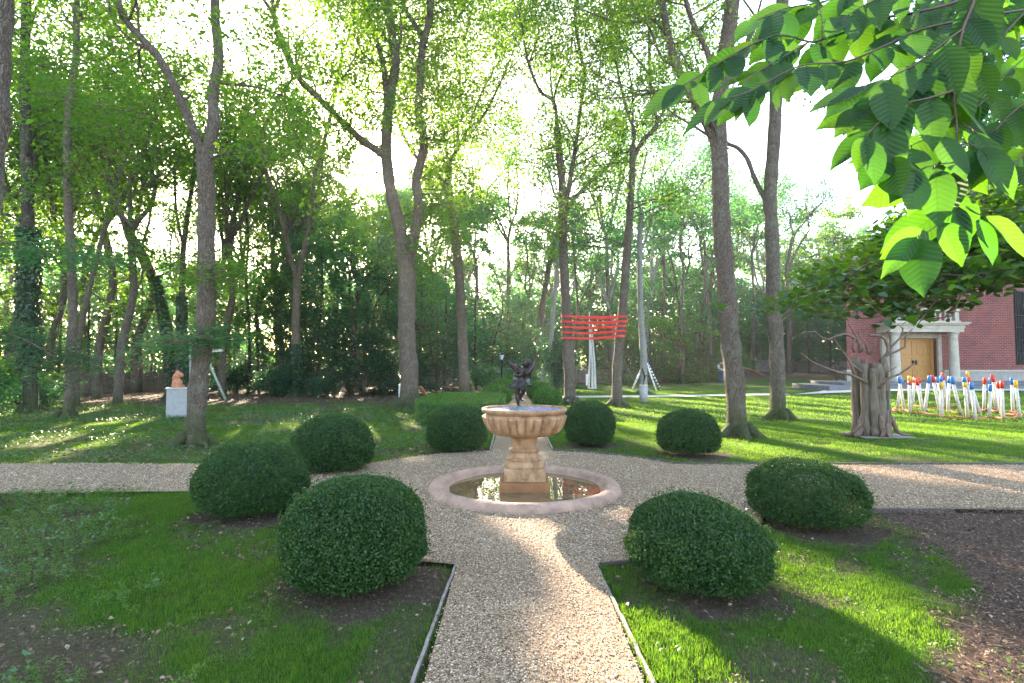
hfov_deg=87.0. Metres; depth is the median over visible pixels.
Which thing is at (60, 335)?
hemlock tree
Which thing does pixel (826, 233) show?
oak tree
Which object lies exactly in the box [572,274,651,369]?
beech tree
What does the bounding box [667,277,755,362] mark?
beech tree
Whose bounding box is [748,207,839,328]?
oak tree
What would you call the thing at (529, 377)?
leafy shrub
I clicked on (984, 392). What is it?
painted pole
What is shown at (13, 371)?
leafy shrub
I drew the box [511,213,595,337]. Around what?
oak tree
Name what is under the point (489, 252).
oak tree
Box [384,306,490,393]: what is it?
dogwood tree
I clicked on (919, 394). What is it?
painted pole
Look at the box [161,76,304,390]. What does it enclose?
oak tree
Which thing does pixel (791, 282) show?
beech tree
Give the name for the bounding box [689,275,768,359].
beech tree
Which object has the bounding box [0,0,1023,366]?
sky
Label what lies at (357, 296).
forest tree
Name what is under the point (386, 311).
beech tree
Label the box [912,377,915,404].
painted pole
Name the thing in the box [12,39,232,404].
oak tree
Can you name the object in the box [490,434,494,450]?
path edging
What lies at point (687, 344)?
dogwood tree
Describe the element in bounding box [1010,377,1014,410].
painted pole
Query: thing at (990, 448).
grass
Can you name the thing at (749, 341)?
beech tree
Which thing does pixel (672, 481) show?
gravel cross path
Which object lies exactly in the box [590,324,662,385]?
dogwood tree
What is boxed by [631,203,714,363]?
oak tree
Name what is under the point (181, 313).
oak tree
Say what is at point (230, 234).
oak tree
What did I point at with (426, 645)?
path edging
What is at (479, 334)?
beech tree
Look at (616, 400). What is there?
oak tree
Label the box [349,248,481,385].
beech tree
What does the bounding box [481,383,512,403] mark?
boxwood ball
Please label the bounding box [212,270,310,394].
beech tree
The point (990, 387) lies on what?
painted pole
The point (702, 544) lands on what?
boxwood ball
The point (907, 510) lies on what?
path edging
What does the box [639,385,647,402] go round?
fluted pedestal
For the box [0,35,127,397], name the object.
oak tree
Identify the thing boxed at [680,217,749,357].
oak tree
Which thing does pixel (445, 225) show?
oak tree
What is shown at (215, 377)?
wind sculpture
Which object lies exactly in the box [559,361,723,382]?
board fence
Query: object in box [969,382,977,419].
painted pole
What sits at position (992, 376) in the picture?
painted pole
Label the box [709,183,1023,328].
overhanging branch
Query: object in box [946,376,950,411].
painted pole
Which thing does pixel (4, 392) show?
leafy shrub
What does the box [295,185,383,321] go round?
oak tree
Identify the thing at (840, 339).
beech tree
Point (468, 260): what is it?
oak tree
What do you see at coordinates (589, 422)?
boxwood ball
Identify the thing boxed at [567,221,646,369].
oak tree
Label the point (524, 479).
fountain
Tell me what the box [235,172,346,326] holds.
oak tree
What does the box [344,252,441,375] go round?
beech tree
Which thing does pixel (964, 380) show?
painted pole
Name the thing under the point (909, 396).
painted pole
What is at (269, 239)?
forest tree
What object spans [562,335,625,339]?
red band
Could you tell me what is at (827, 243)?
oak tree
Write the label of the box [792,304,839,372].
hemlock tree
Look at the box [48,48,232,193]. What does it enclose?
leafy branch
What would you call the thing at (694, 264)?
beech tree
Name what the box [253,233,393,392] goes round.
beech tree
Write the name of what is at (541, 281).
oak tree
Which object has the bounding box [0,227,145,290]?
leafy branch
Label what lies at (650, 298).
oak tree
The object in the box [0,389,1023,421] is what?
grass
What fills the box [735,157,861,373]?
forest tree
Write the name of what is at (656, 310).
beech tree
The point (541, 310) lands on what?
oak tree
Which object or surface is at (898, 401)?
painted pole
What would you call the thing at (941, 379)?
painted pole
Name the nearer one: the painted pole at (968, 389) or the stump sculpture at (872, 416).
the stump sculpture at (872, 416)
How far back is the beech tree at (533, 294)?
55.16 m
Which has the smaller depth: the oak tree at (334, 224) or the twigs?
the twigs
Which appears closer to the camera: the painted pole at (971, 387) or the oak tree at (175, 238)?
the painted pole at (971, 387)
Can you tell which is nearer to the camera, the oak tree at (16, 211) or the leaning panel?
the oak tree at (16, 211)
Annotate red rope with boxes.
[891,404,1023,418]
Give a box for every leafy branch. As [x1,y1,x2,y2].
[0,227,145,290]
[0,315,133,404]
[11,15,208,118]
[11,65,195,161]
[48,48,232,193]
[118,318,266,382]
[160,248,269,308]
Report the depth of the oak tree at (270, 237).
36.53 m
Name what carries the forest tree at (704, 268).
on the ground at (426, 586)
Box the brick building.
[844,255,1023,381]
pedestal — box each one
[165,387,186,417]
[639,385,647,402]
[718,371,723,380]
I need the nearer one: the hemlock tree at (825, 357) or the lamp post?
the lamp post
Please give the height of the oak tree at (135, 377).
20.784 m
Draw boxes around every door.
[900,339,914,379]
[913,339,929,379]
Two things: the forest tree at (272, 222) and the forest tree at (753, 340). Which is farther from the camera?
the forest tree at (753, 340)
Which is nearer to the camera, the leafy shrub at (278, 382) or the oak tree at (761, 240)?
the leafy shrub at (278, 382)
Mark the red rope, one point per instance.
(982, 409)
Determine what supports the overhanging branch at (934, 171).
attached to the overhanging tree
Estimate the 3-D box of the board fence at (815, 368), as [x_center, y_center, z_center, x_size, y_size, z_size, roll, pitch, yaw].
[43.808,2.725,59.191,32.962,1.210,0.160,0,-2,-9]
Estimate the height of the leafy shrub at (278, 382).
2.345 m
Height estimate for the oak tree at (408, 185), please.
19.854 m
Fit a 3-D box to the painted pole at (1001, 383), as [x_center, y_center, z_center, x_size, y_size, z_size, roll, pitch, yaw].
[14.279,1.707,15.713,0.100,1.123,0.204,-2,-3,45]
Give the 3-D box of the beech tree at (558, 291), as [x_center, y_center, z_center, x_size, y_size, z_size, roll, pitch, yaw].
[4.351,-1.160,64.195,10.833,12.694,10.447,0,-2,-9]
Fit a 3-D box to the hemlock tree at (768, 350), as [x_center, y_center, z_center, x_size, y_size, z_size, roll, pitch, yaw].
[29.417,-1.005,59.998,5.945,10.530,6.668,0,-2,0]
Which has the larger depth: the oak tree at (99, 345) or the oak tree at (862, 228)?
the oak tree at (862, 228)
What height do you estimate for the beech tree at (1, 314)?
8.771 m
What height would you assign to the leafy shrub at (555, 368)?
5.090 m
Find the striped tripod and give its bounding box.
[631,363,660,390]
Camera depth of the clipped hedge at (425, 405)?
14.98 m
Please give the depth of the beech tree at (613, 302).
55.64 m
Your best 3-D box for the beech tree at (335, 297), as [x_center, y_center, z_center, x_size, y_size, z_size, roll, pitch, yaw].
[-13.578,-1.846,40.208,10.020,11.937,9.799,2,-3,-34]
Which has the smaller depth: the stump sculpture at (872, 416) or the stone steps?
the stump sculpture at (872, 416)
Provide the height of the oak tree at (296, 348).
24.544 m
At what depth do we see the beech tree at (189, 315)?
36.20 m
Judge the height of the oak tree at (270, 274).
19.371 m
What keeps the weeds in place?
on the ground at (426, 586)
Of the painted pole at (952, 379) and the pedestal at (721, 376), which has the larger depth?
the pedestal at (721, 376)
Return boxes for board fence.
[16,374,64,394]
[80,370,399,394]
[419,367,547,383]
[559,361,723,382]
[742,360,768,371]
[792,361,846,371]
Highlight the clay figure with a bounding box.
[171,370,184,387]
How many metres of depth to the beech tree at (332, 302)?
31.87 m
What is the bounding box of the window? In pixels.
[1013,290,1023,364]
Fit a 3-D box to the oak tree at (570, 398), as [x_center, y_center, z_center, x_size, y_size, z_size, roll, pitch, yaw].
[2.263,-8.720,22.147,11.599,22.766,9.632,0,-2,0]
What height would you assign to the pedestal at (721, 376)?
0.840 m
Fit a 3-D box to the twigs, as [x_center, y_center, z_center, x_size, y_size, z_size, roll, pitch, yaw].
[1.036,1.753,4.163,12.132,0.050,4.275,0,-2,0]
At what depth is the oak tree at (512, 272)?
67.72 m
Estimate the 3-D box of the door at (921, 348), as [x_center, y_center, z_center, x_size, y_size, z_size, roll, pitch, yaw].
[26.029,1.137,34.235,0.998,2.656,0.216,0,-2,0]
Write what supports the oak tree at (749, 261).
on the ground at (426, 586)
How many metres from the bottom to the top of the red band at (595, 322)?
0.156 m
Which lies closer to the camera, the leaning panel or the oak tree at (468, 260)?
the leaning panel
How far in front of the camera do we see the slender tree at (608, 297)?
50.08 m
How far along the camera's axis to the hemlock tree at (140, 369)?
30.86 m
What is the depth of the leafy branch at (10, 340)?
14.00 m
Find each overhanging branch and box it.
[642,0,1023,135]
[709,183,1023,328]
[809,0,1023,296]
[873,0,1023,198]
[874,0,1023,212]
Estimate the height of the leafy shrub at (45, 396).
1.675 m
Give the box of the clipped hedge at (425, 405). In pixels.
[414,391,506,423]
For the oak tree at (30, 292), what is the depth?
17.93 m
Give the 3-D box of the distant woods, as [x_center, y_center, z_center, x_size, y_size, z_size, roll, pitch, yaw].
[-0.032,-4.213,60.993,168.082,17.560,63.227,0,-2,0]
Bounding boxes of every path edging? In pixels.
[410,560,457,682]
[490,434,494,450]
[546,436,552,450]
[555,449,1023,464]
[592,559,655,682]
[599,520,759,568]
[851,508,953,513]
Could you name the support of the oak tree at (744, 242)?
on the ground at (426, 586)
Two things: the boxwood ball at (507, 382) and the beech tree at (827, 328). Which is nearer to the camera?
the boxwood ball at (507, 382)
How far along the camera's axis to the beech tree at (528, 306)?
46.52 m
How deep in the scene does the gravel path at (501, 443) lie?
3.45 m
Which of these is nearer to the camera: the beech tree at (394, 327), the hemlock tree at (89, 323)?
the hemlock tree at (89, 323)
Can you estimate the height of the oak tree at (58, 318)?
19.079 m
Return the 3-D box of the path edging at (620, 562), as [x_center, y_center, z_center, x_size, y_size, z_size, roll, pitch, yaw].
[1.661,1.808,4.801,2.166,0.052,0.230,2,-3,-33]
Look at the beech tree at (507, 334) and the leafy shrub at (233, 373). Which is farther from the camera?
the beech tree at (507, 334)
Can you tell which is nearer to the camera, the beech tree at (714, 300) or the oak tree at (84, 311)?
the oak tree at (84, 311)
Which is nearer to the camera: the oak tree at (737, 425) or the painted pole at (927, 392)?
the oak tree at (737, 425)
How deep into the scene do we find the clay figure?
16.47 m
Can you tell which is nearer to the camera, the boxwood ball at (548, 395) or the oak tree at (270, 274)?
the boxwood ball at (548, 395)
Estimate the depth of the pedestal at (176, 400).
16.28 m
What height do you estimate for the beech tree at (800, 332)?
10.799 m
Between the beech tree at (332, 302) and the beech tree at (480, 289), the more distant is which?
the beech tree at (480, 289)
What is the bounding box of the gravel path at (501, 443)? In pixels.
[424,390,643,682]
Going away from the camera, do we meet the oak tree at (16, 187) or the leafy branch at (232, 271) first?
the leafy branch at (232, 271)
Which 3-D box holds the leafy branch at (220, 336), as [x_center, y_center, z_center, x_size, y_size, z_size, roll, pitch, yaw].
[-6.331,0.143,10.509,2.400,1.262,2.400,-1,-3,30]
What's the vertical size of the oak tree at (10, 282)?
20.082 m
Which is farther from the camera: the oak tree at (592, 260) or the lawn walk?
the oak tree at (592, 260)
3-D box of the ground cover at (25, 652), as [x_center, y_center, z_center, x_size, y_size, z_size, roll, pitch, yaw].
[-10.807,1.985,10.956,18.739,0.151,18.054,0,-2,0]
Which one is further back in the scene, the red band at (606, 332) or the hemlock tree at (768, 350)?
the hemlock tree at (768, 350)
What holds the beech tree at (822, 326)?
on the ground at (426, 586)
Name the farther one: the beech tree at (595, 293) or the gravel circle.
the beech tree at (595, 293)
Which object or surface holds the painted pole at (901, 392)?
on the ground at (426, 586)
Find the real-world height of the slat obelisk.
5.005 m
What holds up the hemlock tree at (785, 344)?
on the ground at (426, 586)
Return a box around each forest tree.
[180,117,375,370]
[187,35,338,393]
[268,171,450,394]
[277,174,498,394]
[515,190,659,388]
[625,126,758,382]
[636,160,791,378]
[710,140,826,370]
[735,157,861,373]
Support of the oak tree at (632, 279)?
on the ground at (426, 586)
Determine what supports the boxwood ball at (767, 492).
on the ground at (426, 586)
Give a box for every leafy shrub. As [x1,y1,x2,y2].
[0,353,63,404]
[0,366,41,411]
[4,373,94,407]
[208,355,270,394]
[246,358,317,396]
[292,369,346,397]
[457,363,506,389]
[503,361,544,381]
[530,320,585,391]
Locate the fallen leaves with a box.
[0,392,1023,682]
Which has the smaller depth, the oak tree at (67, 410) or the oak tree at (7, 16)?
the oak tree at (7, 16)
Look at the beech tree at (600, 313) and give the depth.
49.67 m
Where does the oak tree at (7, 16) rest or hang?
on the ground at (426, 586)
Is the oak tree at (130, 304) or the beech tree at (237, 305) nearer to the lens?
the oak tree at (130, 304)
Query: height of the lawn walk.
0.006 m
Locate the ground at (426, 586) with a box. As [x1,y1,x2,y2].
[0,372,1023,682]
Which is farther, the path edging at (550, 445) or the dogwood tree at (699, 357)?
the dogwood tree at (699, 357)
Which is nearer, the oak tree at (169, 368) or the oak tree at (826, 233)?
the oak tree at (169, 368)
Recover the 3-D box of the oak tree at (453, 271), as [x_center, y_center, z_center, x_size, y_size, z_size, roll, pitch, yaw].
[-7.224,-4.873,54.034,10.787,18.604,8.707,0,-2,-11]
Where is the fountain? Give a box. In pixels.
[428,404,621,513]
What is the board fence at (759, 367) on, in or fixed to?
on the ground at (426, 586)
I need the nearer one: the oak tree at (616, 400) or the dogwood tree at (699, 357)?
the oak tree at (616, 400)
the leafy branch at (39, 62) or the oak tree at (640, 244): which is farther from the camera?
the oak tree at (640, 244)
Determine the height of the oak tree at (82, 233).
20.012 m
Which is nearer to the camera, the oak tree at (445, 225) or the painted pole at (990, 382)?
the painted pole at (990, 382)
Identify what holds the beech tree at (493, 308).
on the ground at (426, 586)
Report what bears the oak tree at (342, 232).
on the ground at (426, 586)
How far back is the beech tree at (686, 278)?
58.87 m
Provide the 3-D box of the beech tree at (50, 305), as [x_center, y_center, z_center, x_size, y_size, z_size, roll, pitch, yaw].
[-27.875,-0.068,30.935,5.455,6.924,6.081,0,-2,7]
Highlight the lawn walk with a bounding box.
[563,393,786,397]
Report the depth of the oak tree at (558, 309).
48.56 m
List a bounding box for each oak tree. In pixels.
[0,0,51,259]
[0,0,151,514]
[0,0,152,414]
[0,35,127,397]
[0,54,166,372]
[0,92,50,287]
[0,199,60,327]
[3,81,100,248]
[3,169,159,367]
[8,42,239,399]
[8,59,223,392]
[8,141,169,372]
[10,0,203,417]
[10,44,240,398]
[11,0,225,408]
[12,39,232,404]
[15,0,393,448]
[48,1,283,386]
[111,189,227,327]
[141,52,341,395]
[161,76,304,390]
[165,142,274,367]
[187,0,410,397]
[193,0,526,409]
[196,148,369,386]
[220,95,384,370]
[235,143,357,317]
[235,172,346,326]
[249,228,309,342]
[252,175,360,333]
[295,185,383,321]
[297,202,379,334]
[319,178,370,365]
[334,171,435,333]
[348,0,571,391]
[348,209,433,358]
[364,182,424,369]
[364,184,472,336]
[370,162,495,365]
[422,224,485,379]
[429,238,496,362]
[436,182,513,367]
[439,0,679,405]
[441,187,518,362]
[451,101,645,385]
[483,227,542,364]
[487,72,715,380]
[489,210,573,357]
[496,0,826,441]
[506,0,766,407]
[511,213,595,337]
[518,225,582,337]
[524,212,606,348]
[533,200,636,368]
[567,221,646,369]
[574,61,796,393]
[581,191,658,371]
[612,179,706,368]
[620,211,714,366]
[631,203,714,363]
[676,228,759,311]
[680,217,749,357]
[685,197,765,333]
[728,0,821,421]
[731,208,814,359]
[737,222,816,282]
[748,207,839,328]
[781,220,857,357]
[783,194,868,359]
[795,220,859,331]
[850,207,898,243]
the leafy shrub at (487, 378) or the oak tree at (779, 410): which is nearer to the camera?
the oak tree at (779, 410)
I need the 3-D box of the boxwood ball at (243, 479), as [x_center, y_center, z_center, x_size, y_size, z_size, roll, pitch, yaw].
[-2.844,1.464,5.940,1.277,0.831,1.244,0,-2,0]
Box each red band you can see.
[561,315,627,318]
[561,320,627,323]
[562,325,626,328]
[562,330,626,333]
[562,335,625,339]
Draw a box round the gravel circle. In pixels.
[286,451,763,564]
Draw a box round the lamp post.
[499,351,504,377]
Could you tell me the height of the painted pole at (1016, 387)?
1.128 m
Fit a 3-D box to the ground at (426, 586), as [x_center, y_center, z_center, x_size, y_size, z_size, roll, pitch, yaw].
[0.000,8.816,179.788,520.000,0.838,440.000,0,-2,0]
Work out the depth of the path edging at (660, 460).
8.57 m
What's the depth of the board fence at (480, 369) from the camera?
44.99 m
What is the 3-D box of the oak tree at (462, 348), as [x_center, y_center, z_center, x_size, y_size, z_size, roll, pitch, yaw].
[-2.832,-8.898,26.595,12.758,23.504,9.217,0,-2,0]
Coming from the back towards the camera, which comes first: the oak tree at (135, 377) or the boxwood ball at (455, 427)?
the oak tree at (135, 377)
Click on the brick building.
(981, 341)
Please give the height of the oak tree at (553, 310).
16.403 m
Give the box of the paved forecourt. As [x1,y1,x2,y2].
[800,389,1023,393]
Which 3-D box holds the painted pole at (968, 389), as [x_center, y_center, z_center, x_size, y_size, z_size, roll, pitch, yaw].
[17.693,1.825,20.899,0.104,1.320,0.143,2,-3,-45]
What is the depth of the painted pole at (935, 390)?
17.66 m
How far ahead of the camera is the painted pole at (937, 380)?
20.13 m
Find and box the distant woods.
[0,238,846,373]
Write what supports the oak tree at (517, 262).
on the ground at (426, 586)
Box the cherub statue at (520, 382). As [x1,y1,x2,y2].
[506,359,533,409]
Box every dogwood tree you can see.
[234,301,374,396]
[301,301,433,396]
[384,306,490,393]
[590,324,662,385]
[615,314,697,384]
[645,312,721,383]
[662,324,722,382]
[694,317,758,377]
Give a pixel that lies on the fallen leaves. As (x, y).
(1000, 668)
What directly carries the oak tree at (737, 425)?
on the ground at (426, 586)
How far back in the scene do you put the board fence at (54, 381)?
28.28 m
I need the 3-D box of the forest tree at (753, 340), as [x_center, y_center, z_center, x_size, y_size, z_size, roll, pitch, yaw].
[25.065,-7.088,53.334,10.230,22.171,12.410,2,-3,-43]
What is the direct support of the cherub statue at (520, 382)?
on the fountain
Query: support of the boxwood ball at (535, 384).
on the ground at (426, 586)
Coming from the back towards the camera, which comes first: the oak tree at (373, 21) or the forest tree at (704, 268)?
the forest tree at (704, 268)
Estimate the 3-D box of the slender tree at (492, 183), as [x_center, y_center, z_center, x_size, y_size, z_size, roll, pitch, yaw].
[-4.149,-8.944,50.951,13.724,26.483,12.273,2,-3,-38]
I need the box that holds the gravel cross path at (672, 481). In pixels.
[0,463,1023,510]
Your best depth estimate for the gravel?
6.08 m
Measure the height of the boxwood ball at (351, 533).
0.825 m
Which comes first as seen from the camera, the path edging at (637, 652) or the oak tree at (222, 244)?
the path edging at (637, 652)
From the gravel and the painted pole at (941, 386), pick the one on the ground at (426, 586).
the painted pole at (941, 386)
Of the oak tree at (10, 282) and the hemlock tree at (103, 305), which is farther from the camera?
the oak tree at (10, 282)
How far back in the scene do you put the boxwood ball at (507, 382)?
25.20 m
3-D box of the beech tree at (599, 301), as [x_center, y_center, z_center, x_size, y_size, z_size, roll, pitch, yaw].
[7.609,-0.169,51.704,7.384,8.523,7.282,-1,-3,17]
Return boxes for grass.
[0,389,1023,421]
[0,420,1023,464]
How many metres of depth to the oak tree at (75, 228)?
34.15 m
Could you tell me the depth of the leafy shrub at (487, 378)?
35.74 m
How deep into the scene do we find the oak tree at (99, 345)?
24.95 m
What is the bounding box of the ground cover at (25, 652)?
[0,405,430,682]
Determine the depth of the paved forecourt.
28.91 m
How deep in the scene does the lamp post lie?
29.43 m
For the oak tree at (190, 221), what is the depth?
45.73 m
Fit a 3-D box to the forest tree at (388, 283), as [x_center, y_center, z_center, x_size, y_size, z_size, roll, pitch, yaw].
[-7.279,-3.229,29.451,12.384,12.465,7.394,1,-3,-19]
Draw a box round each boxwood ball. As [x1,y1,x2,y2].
[184,437,313,519]
[272,469,432,599]
[287,411,377,474]
[424,402,489,452]
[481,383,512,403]
[493,377,513,395]
[504,374,514,393]
[526,379,549,398]
[532,386,562,405]
[563,398,617,444]
[618,484,782,602]
[654,407,723,455]
[743,453,877,531]
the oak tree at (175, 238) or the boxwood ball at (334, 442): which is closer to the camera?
the boxwood ball at (334, 442)
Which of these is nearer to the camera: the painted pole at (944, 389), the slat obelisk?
the painted pole at (944, 389)
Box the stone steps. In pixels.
[792,381,1023,390]
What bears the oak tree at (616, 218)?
on the ground at (426, 586)
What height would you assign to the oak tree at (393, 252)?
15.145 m
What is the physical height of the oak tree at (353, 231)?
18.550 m
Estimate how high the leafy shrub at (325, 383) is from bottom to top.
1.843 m
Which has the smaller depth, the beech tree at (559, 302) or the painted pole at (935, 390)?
the painted pole at (935, 390)
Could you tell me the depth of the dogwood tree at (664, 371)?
43.85 m
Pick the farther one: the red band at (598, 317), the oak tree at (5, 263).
the oak tree at (5, 263)
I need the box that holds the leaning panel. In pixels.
[418,386,427,395]
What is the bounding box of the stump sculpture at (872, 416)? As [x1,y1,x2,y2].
[796,323,916,437]
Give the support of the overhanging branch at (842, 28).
attached to the overhanging tree
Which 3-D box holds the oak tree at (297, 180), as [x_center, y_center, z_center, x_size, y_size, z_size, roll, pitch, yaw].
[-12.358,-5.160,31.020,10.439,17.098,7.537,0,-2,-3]
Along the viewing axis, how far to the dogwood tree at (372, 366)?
27.97 m
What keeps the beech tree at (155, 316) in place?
on the ground at (426, 586)
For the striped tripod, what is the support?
on the ground at (426, 586)
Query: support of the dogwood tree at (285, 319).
on the ground at (426, 586)
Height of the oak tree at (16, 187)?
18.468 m
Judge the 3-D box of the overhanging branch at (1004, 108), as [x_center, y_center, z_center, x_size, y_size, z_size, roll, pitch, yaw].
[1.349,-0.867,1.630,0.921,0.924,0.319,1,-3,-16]
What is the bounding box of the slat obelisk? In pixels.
[588,312,596,388]
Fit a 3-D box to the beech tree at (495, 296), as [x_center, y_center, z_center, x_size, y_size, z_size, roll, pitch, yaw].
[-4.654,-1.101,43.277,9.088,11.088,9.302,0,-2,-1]
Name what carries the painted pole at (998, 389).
on the ground at (426, 586)
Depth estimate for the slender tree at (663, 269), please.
51.10 m
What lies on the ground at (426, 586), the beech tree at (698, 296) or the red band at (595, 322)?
the beech tree at (698, 296)
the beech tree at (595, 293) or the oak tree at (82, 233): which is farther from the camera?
the beech tree at (595, 293)
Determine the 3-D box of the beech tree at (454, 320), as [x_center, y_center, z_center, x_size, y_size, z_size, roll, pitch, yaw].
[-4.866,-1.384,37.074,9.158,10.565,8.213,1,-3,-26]
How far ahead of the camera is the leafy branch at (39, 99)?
15.24 m
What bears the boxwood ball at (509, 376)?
on the ground at (426, 586)
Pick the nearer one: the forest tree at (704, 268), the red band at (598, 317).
the red band at (598, 317)
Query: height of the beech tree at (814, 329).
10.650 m
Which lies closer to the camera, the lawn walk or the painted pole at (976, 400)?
the painted pole at (976, 400)
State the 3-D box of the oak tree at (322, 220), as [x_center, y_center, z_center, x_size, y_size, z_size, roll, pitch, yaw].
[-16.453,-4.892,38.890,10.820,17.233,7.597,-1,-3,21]
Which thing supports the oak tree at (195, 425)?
on the ground at (426, 586)
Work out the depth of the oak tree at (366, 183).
55.80 m
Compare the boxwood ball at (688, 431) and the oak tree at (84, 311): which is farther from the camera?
the oak tree at (84, 311)
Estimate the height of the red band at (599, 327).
0.120 m
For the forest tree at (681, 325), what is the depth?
44.13 m
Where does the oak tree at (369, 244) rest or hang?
on the ground at (426, 586)
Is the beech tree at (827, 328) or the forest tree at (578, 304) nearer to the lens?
the forest tree at (578, 304)
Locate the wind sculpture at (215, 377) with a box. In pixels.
[188,347,225,399]
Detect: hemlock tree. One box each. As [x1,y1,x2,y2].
[39,272,92,373]
[46,265,130,393]
[80,252,162,392]
[102,264,175,392]
[755,314,796,358]
[761,288,818,371]
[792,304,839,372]
[803,295,846,372]
[817,291,845,372]
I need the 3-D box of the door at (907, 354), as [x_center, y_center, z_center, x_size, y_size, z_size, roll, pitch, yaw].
[25.021,1.137,34.235,0.998,2.656,0.216,0,-2,0]
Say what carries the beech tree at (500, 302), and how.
on the ground at (426, 586)
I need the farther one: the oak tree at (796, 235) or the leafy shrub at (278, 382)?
the oak tree at (796, 235)
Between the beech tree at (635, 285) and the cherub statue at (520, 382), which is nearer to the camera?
the cherub statue at (520, 382)
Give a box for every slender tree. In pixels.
[406,99,532,305]
[406,101,545,364]
[528,110,665,369]
[577,108,695,367]
[642,131,740,376]
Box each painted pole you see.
[896,379,902,407]
[897,376,905,410]
[908,376,911,412]
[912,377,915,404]
[915,378,924,413]
[924,376,930,411]
[930,375,939,413]
[935,377,944,405]
[937,376,942,408]
[939,382,943,417]
[941,373,946,405]
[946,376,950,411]
[950,376,962,414]
[962,377,969,416]
[966,372,971,405]
[967,377,981,414]
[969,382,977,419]
[982,377,986,408]
[987,384,992,417]
[989,378,995,408]
[990,374,998,412]
[996,381,1000,413]
[999,381,1004,419]
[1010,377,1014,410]
[1013,380,1021,417]
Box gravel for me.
[0,448,1023,682]
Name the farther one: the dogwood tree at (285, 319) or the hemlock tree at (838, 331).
the hemlock tree at (838, 331)
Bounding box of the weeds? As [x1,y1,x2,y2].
[0,487,1023,682]
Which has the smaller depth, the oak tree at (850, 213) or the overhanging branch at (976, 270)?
the overhanging branch at (976, 270)
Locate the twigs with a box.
[3,500,1023,682]
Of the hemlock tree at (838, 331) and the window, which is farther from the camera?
the hemlock tree at (838, 331)
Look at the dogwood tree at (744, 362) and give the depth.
48.49 m
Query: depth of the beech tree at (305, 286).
34.30 m
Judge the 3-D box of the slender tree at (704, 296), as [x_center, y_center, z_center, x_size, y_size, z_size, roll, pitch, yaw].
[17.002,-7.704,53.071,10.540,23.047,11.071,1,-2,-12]
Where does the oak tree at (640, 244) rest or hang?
on the ground at (426, 586)
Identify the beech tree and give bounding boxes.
[0,269,16,358]
[0,282,90,372]
[94,282,192,372]
[154,276,278,390]
[155,274,259,385]
[212,253,336,382]
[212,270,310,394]
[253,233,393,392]
[256,224,428,387]
[267,234,393,376]
[328,254,436,392]
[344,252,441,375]
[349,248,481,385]
[388,244,511,388]
[415,255,508,384]
[422,268,532,391]
[436,279,521,366]
[441,272,542,380]
[473,281,534,365]
[477,292,549,367]
[496,287,561,367]
[507,296,562,377]
[511,279,582,367]
[521,292,600,368]
[528,280,606,359]
[557,272,635,369]
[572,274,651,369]
[572,295,627,369]
[578,307,635,369]
[594,284,665,368]
[601,272,690,367]
[623,285,695,367]
[629,264,719,366]
[649,259,743,363]
[657,287,743,372]
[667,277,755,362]
[685,285,769,372]
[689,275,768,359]
[716,283,786,363]
[740,282,814,370]
[741,273,827,358]
[756,287,841,369]
[765,270,846,360]
[792,288,846,360]
[832,298,846,360]
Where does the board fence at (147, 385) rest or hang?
on the ground at (426, 586)
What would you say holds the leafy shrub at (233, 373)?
on the ground at (426, 586)
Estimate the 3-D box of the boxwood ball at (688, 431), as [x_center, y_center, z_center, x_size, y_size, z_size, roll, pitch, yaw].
[3.182,1.612,9.741,1.193,0.861,1.155,0,-2,0]

